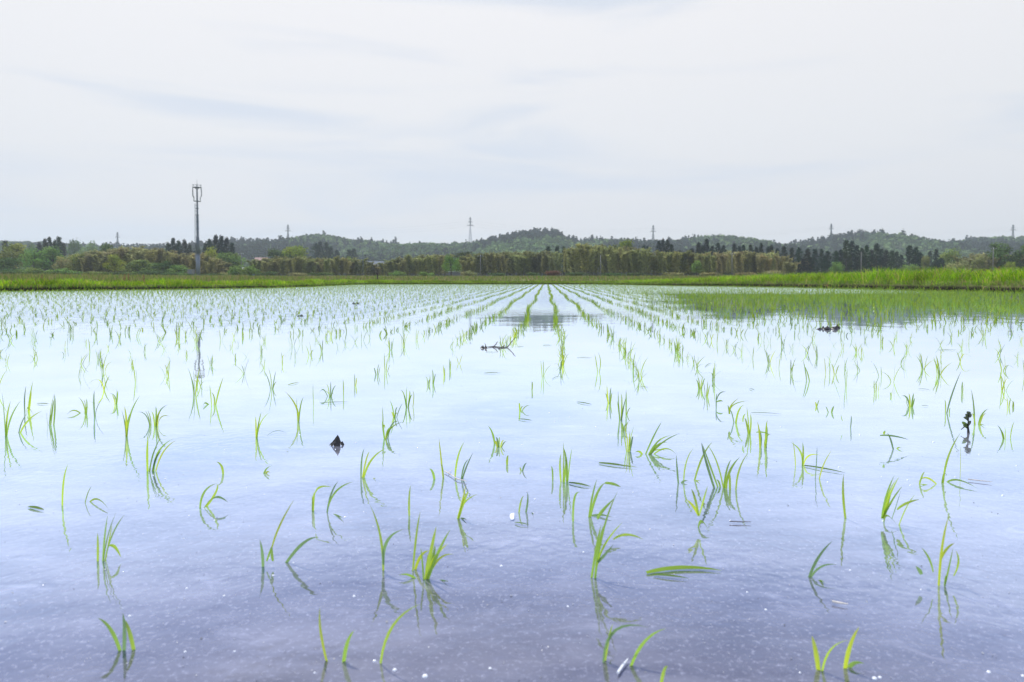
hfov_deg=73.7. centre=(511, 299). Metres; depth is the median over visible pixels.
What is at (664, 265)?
bamboo
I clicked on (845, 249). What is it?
cedar tree
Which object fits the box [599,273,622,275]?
shrub
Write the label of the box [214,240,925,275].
hills
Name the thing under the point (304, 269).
bamboo
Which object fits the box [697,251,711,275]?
bamboo
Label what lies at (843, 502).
rice plant
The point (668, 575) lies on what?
fallen leaf
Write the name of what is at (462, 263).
bamboo
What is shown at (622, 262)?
bamboo
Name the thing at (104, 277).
meadow grass
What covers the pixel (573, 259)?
bamboo
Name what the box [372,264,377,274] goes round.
bamboo
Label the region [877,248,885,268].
cedar tree
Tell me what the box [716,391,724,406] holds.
rice plant
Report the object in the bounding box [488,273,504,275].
shrub
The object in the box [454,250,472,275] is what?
broadleaf tree
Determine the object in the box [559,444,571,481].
rice plant
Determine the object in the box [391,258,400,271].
bamboo
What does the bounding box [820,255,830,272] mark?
cedar tree
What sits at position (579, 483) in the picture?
fallen leaf
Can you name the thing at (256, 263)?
bamboo
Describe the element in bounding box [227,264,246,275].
shrub
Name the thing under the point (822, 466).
rice plant
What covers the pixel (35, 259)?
broadleaf tree
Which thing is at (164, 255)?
bamboo
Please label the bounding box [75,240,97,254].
broadleaf tree
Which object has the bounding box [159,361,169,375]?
rice plant
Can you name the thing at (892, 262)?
cedar tree
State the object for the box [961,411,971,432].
broadleaf weed
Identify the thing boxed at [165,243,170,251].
cedar tree
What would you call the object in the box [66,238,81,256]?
broadleaf tree
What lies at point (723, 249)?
cedar tree
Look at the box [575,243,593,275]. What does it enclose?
bamboo
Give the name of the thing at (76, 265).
broadleaf tree
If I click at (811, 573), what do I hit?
rice plant
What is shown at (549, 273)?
shrub
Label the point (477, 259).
bamboo
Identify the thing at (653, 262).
broadleaf tree
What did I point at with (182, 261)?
bamboo
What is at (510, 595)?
floating specks
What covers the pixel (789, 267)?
bamboo
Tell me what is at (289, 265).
bamboo
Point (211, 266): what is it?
bamboo
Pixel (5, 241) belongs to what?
cedar tree
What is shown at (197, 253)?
telecom mast
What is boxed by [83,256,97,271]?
bamboo
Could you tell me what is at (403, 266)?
bamboo
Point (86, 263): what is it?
bamboo
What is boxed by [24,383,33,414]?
rice plant
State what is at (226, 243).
cedar tree
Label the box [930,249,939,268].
cedar tree
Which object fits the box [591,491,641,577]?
rice plant
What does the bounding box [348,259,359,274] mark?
bamboo
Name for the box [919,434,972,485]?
rice plant
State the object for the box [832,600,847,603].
straw scrap
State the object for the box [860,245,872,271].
cedar tree
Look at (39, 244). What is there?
cedar tree
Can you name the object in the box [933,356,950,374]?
rice plant
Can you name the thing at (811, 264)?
cedar tree
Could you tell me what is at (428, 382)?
rice plant
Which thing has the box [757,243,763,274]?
cedar tree
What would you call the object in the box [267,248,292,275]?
broadleaf tree
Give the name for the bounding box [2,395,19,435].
rice plant
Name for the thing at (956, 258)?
bamboo
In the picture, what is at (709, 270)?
bamboo
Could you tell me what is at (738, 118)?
sky
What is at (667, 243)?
cedar tree
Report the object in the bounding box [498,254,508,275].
bamboo
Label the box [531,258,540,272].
bamboo
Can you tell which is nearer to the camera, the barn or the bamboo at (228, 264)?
the bamboo at (228, 264)
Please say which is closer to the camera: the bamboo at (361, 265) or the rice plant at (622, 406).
the rice plant at (622, 406)
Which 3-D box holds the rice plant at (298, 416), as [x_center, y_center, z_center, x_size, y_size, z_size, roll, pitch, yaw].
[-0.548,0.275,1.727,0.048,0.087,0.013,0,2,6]
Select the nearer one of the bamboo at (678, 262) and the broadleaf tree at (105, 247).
the bamboo at (678, 262)
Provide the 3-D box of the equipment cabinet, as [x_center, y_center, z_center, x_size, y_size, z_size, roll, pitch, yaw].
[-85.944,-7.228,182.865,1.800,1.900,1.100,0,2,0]
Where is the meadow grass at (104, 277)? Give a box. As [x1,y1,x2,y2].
[0,272,844,282]
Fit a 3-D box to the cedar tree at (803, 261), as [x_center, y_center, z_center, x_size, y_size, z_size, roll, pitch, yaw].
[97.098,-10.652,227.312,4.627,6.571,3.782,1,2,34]
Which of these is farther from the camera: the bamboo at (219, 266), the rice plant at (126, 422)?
the bamboo at (219, 266)
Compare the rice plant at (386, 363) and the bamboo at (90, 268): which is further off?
the bamboo at (90, 268)
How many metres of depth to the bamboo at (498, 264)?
225.93 m
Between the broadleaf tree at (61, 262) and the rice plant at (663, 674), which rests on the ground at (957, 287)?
the broadleaf tree at (61, 262)
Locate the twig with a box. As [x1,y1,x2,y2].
[484,337,515,349]
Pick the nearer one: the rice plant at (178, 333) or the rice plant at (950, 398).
the rice plant at (950, 398)
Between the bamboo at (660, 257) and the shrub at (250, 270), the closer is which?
the shrub at (250, 270)
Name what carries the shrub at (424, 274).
on the ground at (957, 287)
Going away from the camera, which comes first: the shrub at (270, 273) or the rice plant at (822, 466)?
the rice plant at (822, 466)
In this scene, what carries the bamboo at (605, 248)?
on the ground at (957, 287)
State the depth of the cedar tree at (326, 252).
414.93 m
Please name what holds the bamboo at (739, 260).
on the ground at (957, 287)
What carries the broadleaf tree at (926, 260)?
on the ground at (957, 287)
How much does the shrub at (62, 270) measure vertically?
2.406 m
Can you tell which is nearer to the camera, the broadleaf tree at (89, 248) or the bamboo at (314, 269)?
the bamboo at (314, 269)
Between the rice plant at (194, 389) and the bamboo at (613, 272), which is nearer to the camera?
the rice plant at (194, 389)
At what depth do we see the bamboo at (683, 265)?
204.17 m
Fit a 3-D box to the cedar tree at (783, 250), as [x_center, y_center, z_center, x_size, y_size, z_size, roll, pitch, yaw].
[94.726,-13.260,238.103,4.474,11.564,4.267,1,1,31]
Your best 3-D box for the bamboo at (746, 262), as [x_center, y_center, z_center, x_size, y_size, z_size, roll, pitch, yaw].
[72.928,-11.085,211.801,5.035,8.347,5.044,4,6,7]
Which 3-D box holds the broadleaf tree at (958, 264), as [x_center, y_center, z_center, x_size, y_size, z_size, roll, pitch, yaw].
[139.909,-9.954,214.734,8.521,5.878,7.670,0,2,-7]
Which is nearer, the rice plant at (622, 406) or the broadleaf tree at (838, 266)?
the rice plant at (622, 406)
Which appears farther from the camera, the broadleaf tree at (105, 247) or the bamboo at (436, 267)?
the broadleaf tree at (105, 247)
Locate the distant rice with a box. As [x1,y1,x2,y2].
[0,283,1023,335]
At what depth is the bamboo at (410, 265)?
223.19 m
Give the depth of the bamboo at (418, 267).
219.22 m
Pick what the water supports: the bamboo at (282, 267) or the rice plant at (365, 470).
the rice plant at (365, 470)
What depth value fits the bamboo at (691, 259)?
204.35 m
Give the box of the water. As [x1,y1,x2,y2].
[0,284,1023,681]
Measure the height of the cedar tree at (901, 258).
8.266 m
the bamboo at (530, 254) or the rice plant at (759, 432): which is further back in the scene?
the bamboo at (530, 254)
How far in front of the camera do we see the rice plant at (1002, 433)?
1.54 m
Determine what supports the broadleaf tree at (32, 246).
on the ground at (957, 287)
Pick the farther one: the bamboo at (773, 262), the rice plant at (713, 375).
the bamboo at (773, 262)
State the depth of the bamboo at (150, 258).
206.47 m
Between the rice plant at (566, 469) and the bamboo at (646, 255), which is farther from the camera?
the bamboo at (646, 255)
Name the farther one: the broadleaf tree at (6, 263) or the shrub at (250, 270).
the broadleaf tree at (6, 263)
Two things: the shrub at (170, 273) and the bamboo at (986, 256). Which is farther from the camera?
the bamboo at (986, 256)
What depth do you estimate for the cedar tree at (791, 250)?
237.01 m
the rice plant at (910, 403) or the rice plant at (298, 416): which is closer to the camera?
the rice plant at (298, 416)
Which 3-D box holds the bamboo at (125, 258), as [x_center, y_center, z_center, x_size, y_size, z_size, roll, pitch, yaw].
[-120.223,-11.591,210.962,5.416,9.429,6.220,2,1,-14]
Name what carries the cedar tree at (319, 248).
on the ground at (957, 287)
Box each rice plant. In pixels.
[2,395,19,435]
[18,411,40,432]
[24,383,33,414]
[47,395,55,424]
[62,465,67,505]
[70,399,87,413]
[85,487,106,506]
[91,375,109,389]
[93,395,100,416]
[97,353,110,370]
[97,515,122,560]
[98,615,134,650]
[110,389,117,403]
[122,397,138,436]
[141,405,166,425]
[146,439,172,470]
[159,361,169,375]
[174,328,179,338]
[188,369,199,393]
[199,483,225,507]
[203,379,222,404]
[255,412,269,437]
[260,500,316,566]
[265,368,275,388]
[289,396,302,421]
[312,482,350,516]
[319,610,327,660]
[322,383,334,395]
[342,631,353,661]
[360,448,385,478]
[371,508,400,569]
[380,605,417,663]
[382,407,400,438]
[384,353,389,370]
[387,339,393,349]
[390,401,401,416]
[400,528,449,581]
[401,389,413,406]
[408,485,410,515]
[412,514,426,570]
[426,370,435,384]
[439,441,443,477]
[454,443,472,478]
[457,486,476,518]
[488,426,505,446]
[518,492,533,513]
[541,362,549,376]
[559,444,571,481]
[572,492,577,521]
[588,480,619,516]
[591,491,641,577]
[603,624,644,661]
[605,389,611,402]
[617,394,625,419]
[621,421,628,430]
[624,427,633,451]
[625,394,629,414]
[630,628,665,665]
[634,369,645,380]
[636,423,679,454]
[660,666,667,681]
[676,456,686,482]
[683,445,709,480]
[687,486,707,526]
[697,377,704,388]
[701,443,747,489]
[704,383,709,396]
[711,365,718,380]
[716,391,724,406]
[728,399,743,422]
[742,411,751,433]
[756,419,769,447]
[765,350,775,363]
[792,443,820,465]
[803,361,809,380]
[808,542,836,581]
[812,628,863,670]
[815,450,831,478]
[824,353,839,374]
[842,475,845,517]
[880,431,908,448]
[881,477,918,524]
[903,393,914,406]
[916,516,958,585]
[917,355,932,368]
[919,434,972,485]
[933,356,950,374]
[945,372,960,412]
[971,390,986,424]
[997,425,1005,438]
[1000,373,1008,390]
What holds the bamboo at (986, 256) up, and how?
on the ground at (957, 287)
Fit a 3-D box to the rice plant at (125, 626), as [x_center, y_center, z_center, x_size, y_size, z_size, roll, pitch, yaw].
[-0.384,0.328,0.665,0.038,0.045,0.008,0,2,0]
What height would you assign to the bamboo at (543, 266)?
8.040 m
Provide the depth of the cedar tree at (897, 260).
237.88 m
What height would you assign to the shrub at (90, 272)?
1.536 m
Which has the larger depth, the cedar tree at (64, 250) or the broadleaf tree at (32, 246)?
the broadleaf tree at (32, 246)
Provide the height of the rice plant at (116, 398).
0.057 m
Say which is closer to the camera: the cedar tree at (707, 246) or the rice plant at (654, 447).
the rice plant at (654, 447)
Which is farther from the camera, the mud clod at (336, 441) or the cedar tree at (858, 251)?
the cedar tree at (858, 251)
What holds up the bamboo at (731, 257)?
on the ground at (957, 287)
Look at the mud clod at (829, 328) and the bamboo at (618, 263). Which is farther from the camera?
the bamboo at (618, 263)
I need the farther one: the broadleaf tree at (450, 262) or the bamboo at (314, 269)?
the bamboo at (314, 269)
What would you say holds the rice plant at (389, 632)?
on the water
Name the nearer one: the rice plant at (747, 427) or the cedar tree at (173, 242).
the rice plant at (747, 427)
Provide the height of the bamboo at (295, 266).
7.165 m
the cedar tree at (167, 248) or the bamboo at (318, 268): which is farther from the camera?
the cedar tree at (167, 248)
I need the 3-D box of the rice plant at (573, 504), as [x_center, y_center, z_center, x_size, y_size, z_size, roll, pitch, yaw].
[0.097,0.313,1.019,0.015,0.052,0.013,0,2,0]
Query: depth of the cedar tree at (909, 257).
233.26 m
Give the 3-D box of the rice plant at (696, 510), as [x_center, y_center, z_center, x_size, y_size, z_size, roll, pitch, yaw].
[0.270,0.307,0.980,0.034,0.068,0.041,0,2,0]
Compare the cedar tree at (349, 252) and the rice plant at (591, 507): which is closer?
the rice plant at (591, 507)
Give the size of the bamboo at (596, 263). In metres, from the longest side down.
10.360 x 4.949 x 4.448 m
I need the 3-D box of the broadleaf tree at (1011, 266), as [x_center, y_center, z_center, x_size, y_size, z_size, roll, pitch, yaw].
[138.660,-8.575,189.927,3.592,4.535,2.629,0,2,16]
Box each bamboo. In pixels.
[79,254,91,271]
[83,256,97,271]
[88,254,108,272]
[94,249,110,271]
[103,247,128,273]
[114,248,133,271]
[125,248,148,269]
[131,246,147,269]
[144,249,157,263]
[150,248,165,273]
[158,249,173,269]
[166,250,177,271]
[170,255,183,269]
[181,255,190,272]
[184,259,190,272]
[186,256,204,272]
[190,253,204,268]
[202,255,209,274]
[204,258,219,273]
[209,258,221,273]
[215,262,225,273]
[220,267,229,272]
[224,262,232,267]
[246,259,262,275]
[261,261,272,272]
[262,257,276,271]
[272,257,282,275]
[278,259,285,275]
[286,258,292,272]
[292,255,300,272]
[295,258,304,272]
[299,257,306,273]
[304,260,313,275]
[308,259,318,275]
[313,262,324,272]
[321,259,333,275]
[323,258,330,272]
[329,259,342,274]
[334,256,340,275]
[338,259,344,275]
[341,257,350,275]
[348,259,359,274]
[349,259,358,275]
[353,258,367,275]
[365,265,370,274]
[366,261,373,275]
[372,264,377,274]
[377,263,386,274]
[384,260,395,275]
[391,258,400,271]
[396,260,407,271]
[403,254,414,275]
[411,258,417,275]
[414,260,421,273]
[417,258,426,271]
[425,254,435,275]
[430,254,444,275]
[431,254,438,275]
[456,259,470,271]
[466,257,475,275]
[469,256,477,274]
[473,253,485,275]
[483,256,487,273]
[485,251,493,274]
[490,255,498,273]
[495,252,500,272]
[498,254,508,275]
[500,251,509,275]
[506,252,517,275]
[506,254,517,275]
[510,254,521,275]
[517,256,529,275]
[523,251,534,275]
[529,254,536,272]
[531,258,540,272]
[536,252,541,275]
[540,253,550,275]
[542,250,551,275]
[547,255,555,275]
[551,251,562,275]
[563,249,567,275]
[566,247,581,272]
[566,249,574,272]
[574,249,580,272]
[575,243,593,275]
[582,243,597,271]
[586,243,594,275]
[589,245,602,275]
[597,245,611,275]
[598,246,615,275]
[605,249,617,272]
[607,247,620,273]
[615,247,623,272]
[615,249,632,275]
[619,246,631,272]
[621,249,628,273]
[628,249,639,272]
[635,252,641,272]
[640,247,652,275]
[656,250,664,275]
[661,252,670,275]
[663,251,682,271]
[665,253,673,272]
[673,254,681,272]
[678,250,691,275]
[687,253,696,275]
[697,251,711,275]
[697,254,702,273]
[701,254,710,272]
[708,256,713,272]
[710,254,716,272]
[714,252,727,274]
[717,252,727,274]
[724,251,731,274]
[727,250,736,275]
[732,251,745,272]
[742,252,754,273]
[743,251,752,272]
[745,250,759,271]
[750,255,758,272]
[756,256,769,273]
[759,255,772,272]
[764,251,778,271]
[773,254,785,270]
[781,262,796,274]
[782,255,789,272]
[951,255,968,268]
[976,254,990,268]
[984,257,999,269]
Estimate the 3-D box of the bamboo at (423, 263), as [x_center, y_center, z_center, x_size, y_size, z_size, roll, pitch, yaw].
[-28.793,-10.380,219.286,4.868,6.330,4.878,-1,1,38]
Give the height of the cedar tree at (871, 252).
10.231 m
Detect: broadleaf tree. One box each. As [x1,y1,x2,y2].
[0,242,30,268]
[0,257,21,271]
[18,247,53,269]
[25,242,35,269]
[42,246,68,269]
[51,255,74,269]
[63,253,87,271]
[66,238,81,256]
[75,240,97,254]
[93,242,114,252]
[103,254,126,271]
[120,259,159,274]
[145,260,175,272]
[166,265,188,273]
[204,246,218,258]
[216,251,245,267]
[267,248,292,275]
[281,245,309,258]
[441,254,461,275]
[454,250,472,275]
[616,239,633,249]
[648,256,660,274]
[690,260,704,275]
[829,261,845,272]
[899,264,919,271]
[921,255,930,270]
[930,258,945,270]
[939,247,961,268]
[942,259,971,271]
[968,256,990,270]
[985,241,1014,269]
[1003,262,1015,269]
[1010,245,1023,268]
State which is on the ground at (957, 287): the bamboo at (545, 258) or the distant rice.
the bamboo at (545, 258)
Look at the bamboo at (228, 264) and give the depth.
223.94 m
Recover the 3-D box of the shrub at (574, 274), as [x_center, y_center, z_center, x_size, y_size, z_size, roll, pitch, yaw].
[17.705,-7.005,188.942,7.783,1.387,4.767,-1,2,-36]
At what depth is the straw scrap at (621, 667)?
0.63 m
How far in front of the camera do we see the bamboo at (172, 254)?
198.73 m
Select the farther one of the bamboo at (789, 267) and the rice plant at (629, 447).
the bamboo at (789, 267)
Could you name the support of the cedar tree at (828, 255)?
on the ground at (957, 287)
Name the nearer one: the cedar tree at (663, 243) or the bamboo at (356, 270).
the bamboo at (356, 270)
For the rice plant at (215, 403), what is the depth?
1.95 m
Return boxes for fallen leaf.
[28,506,43,509]
[569,482,590,486]
[599,462,629,466]
[646,565,717,573]
[653,574,685,577]
[804,465,844,472]
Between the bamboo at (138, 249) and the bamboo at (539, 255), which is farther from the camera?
the bamboo at (539, 255)
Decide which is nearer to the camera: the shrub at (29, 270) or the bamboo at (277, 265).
the shrub at (29, 270)
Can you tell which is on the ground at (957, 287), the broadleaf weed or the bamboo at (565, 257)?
the bamboo at (565, 257)
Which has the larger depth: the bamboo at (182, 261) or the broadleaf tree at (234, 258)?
the broadleaf tree at (234, 258)
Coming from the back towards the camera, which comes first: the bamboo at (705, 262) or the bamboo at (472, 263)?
the bamboo at (472, 263)
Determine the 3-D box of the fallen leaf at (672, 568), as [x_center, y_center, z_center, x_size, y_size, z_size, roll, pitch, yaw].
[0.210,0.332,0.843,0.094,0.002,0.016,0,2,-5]
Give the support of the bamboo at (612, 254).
on the ground at (957, 287)
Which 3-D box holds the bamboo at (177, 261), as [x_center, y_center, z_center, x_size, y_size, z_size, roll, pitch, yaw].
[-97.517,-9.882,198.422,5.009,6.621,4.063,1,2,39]
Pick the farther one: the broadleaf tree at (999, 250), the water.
the broadleaf tree at (999, 250)
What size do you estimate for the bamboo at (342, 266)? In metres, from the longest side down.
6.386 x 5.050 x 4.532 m
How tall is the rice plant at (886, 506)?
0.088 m
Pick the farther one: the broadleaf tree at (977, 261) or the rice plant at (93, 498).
the broadleaf tree at (977, 261)
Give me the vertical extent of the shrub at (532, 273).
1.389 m
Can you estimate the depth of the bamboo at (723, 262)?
208.16 m
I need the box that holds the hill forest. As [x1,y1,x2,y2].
[0,227,1023,272]
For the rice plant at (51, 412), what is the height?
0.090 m
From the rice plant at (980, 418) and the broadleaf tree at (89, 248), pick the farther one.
the broadleaf tree at (89, 248)
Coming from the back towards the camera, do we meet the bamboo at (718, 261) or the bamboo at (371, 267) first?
the bamboo at (371, 267)
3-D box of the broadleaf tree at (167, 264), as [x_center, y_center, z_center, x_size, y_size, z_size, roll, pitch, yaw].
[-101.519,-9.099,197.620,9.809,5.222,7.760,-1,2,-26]
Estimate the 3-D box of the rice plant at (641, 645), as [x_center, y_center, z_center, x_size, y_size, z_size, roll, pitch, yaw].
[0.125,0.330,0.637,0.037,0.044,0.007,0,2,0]
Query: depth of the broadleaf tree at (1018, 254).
221.56 m
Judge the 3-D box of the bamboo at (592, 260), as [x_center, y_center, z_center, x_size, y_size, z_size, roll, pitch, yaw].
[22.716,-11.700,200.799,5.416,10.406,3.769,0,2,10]
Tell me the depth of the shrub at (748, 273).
184.30 m
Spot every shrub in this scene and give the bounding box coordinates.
[0,271,25,274]
[1,268,43,273]
[16,267,41,273]
[26,270,56,274]
[44,268,79,274]
[82,271,106,274]
[96,272,130,274]
[133,269,169,275]
[161,272,183,274]
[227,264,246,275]
[240,265,259,275]
[255,271,276,275]
[287,273,307,275]
[306,272,334,275]
[389,271,406,275]
[417,271,434,276]
[460,270,476,275]
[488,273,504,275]
[527,272,539,275]
[544,270,560,275]
[566,272,586,275]
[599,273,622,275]
[624,273,648,275]
[662,272,684,275]
[699,272,718,275]
[735,272,757,275]
[765,270,781,274]
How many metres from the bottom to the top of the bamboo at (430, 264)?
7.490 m
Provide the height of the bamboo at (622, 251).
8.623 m
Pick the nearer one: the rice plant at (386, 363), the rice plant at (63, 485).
the rice plant at (63, 485)
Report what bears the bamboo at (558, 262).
on the ground at (957, 287)
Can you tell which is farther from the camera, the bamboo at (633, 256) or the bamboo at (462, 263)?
the bamboo at (462, 263)
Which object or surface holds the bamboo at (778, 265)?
on the ground at (957, 287)
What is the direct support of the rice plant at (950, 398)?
on the water
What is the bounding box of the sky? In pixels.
[0,0,1023,245]
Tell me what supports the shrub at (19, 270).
on the ground at (957, 287)
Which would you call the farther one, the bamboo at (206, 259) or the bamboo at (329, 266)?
the bamboo at (329, 266)
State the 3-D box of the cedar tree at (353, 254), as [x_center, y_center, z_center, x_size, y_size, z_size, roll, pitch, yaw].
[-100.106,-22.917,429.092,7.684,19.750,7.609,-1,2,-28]
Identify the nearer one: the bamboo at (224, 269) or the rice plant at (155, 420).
the rice plant at (155, 420)
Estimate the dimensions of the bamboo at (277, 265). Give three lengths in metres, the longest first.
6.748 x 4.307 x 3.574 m
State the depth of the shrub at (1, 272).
185.14 m
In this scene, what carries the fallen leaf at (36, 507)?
on the water
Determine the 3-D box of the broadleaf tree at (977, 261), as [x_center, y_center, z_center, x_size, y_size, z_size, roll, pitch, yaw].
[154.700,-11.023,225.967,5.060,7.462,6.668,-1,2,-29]
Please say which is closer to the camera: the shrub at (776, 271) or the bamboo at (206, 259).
the shrub at (776, 271)
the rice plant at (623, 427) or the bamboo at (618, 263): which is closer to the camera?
the rice plant at (623, 427)
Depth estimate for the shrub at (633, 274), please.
186.21 m
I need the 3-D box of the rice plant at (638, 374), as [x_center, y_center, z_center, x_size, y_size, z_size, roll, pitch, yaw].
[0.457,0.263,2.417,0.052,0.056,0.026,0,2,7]
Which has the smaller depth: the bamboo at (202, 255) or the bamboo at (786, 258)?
the bamboo at (202, 255)
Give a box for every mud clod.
[330,435,343,445]
[818,326,837,329]
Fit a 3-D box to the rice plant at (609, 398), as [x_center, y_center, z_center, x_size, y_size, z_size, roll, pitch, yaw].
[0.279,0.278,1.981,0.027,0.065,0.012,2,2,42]
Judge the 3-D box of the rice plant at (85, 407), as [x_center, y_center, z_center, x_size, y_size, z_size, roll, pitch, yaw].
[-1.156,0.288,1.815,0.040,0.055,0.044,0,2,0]
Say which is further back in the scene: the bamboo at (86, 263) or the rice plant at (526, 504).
the bamboo at (86, 263)
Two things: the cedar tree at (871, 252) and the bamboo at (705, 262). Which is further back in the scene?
the cedar tree at (871, 252)
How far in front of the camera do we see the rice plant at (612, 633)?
0.65 m
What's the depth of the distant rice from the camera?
10.91 m
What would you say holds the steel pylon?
on the hills
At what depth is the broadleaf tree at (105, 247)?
238.62 m
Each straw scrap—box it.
[616,658,627,673]
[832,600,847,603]
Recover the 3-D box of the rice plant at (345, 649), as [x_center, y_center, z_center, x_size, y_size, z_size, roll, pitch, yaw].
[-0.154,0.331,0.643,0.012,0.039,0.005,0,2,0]
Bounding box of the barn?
[365,261,383,275]
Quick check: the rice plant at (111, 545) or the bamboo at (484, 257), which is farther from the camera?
the bamboo at (484, 257)
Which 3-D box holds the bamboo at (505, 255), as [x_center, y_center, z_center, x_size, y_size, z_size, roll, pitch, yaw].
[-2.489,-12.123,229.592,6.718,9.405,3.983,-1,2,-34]
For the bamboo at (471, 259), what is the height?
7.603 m
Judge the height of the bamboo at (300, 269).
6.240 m
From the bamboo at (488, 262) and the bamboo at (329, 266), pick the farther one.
the bamboo at (329, 266)
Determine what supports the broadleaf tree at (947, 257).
on the ground at (957, 287)
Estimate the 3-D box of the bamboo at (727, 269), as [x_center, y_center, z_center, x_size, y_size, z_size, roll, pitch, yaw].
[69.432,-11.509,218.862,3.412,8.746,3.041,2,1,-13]
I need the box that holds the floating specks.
[4,361,1023,681]
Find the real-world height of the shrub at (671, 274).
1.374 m
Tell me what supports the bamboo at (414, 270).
on the ground at (957, 287)
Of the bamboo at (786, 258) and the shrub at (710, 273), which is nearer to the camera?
the shrub at (710, 273)
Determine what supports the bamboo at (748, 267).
on the ground at (957, 287)
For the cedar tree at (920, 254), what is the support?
on the ground at (957, 287)
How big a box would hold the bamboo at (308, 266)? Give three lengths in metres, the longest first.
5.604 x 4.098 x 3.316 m
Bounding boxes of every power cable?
[3,223,1019,240]
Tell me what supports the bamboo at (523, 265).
on the ground at (957, 287)
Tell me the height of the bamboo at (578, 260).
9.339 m
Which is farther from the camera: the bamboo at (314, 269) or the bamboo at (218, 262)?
the bamboo at (314, 269)
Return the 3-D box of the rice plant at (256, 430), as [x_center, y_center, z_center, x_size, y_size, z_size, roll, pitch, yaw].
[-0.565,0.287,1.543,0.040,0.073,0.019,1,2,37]
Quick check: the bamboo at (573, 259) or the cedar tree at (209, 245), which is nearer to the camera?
the bamboo at (573, 259)
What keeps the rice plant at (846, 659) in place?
on the water
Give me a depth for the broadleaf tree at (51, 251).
223.78 m
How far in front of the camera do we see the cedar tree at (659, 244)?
247.65 m
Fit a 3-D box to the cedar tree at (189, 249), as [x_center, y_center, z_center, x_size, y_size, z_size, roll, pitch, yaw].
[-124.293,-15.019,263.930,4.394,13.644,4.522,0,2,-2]
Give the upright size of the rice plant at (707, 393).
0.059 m
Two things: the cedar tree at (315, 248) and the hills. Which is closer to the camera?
the cedar tree at (315, 248)
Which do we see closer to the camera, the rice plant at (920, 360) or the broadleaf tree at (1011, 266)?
the rice plant at (920, 360)
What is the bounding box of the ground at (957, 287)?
[0,277,1023,292]
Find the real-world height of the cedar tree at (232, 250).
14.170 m
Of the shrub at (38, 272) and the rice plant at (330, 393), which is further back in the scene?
the shrub at (38, 272)
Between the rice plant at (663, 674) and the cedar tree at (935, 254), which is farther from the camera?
the cedar tree at (935, 254)
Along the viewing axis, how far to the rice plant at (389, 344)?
3.46 m
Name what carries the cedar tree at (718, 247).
on the ground at (957, 287)
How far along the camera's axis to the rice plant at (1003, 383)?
2.21 m
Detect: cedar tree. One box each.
[0,240,10,271]
[34,242,42,268]
[39,239,49,270]
[46,237,53,269]
[54,236,63,271]
[61,242,67,256]
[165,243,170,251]
[168,238,176,251]
[176,240,181,254]
[179,239,188,254]
[187,243,192,254]
[202,242,207,273]
[206,239,213,254]
[209,234,222,259]
[216,235,225,260]
[224,237,230,253]
[230,242,236,264]
[309,243,319,258]
[316,241,324,257]
[320,242,329,258]
[328,246,333,257]
[331,250,340,273]
[344,249,351,275]
[351,248,356,274]
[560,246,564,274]
[655,241,660,254]
[660,238,665,272]
[665,239,670,253]
[695,242,701,274]
[702,238,709,254]
[713,242,720,274]
[719,245,726,273]
[726,243,737,273]
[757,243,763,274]
[780,245,787,274]
[789,248,796,272]
[793,247,803,272]
[797,258,807,273]
[802,248,814,273]
[805,257,816,273]
[811,249,819,272]
[817,249,824,270]
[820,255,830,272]
[822,251,834,272]
[831,250,839,272]
[837,249,844,271]
[840,240,853,272]
[842,240,860,272]
[852,245,859,272]
[855,248,866,272]
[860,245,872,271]
[867,249,875,271]
[869,243,882,271]
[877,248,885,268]
[880,249,889,269]
[887,250,897,270]
[892,251,902,268]
[899,255,906,267]
[900,245,914,270]
[911,247,920,270]
[916,252,923,270]
[926,250,933,269]
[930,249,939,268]
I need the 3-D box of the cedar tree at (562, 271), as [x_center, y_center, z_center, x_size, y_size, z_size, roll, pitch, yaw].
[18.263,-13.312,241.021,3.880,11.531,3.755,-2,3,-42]
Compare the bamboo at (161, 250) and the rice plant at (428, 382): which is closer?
the rice plant at (428, 382)
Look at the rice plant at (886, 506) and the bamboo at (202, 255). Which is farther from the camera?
the bamboo at (202, 255)
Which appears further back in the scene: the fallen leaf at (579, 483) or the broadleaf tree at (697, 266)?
the broadleaf tree at (697, 266)
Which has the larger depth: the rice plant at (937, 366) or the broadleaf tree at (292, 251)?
the broadleaf tree at (292, 251)
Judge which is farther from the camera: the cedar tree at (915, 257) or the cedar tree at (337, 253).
the cedar tree at (337, 253)
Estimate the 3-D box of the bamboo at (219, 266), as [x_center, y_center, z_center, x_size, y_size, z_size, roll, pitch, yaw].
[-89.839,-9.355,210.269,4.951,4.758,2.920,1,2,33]
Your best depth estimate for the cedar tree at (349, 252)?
430.65 m
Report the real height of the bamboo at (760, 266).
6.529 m
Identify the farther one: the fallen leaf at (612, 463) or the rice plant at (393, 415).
the rice plant at (393, 415)
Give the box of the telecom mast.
[192,184,201,274]
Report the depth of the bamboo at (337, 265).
221.16 m
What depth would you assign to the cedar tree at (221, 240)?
261.07 m
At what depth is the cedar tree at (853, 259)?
239.06 m
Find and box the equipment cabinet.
[187,269,194,275]
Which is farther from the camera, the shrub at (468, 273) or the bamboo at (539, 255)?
the bamboo at (539, 255)
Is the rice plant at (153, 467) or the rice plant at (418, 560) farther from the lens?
the rice plant at (153, 467)

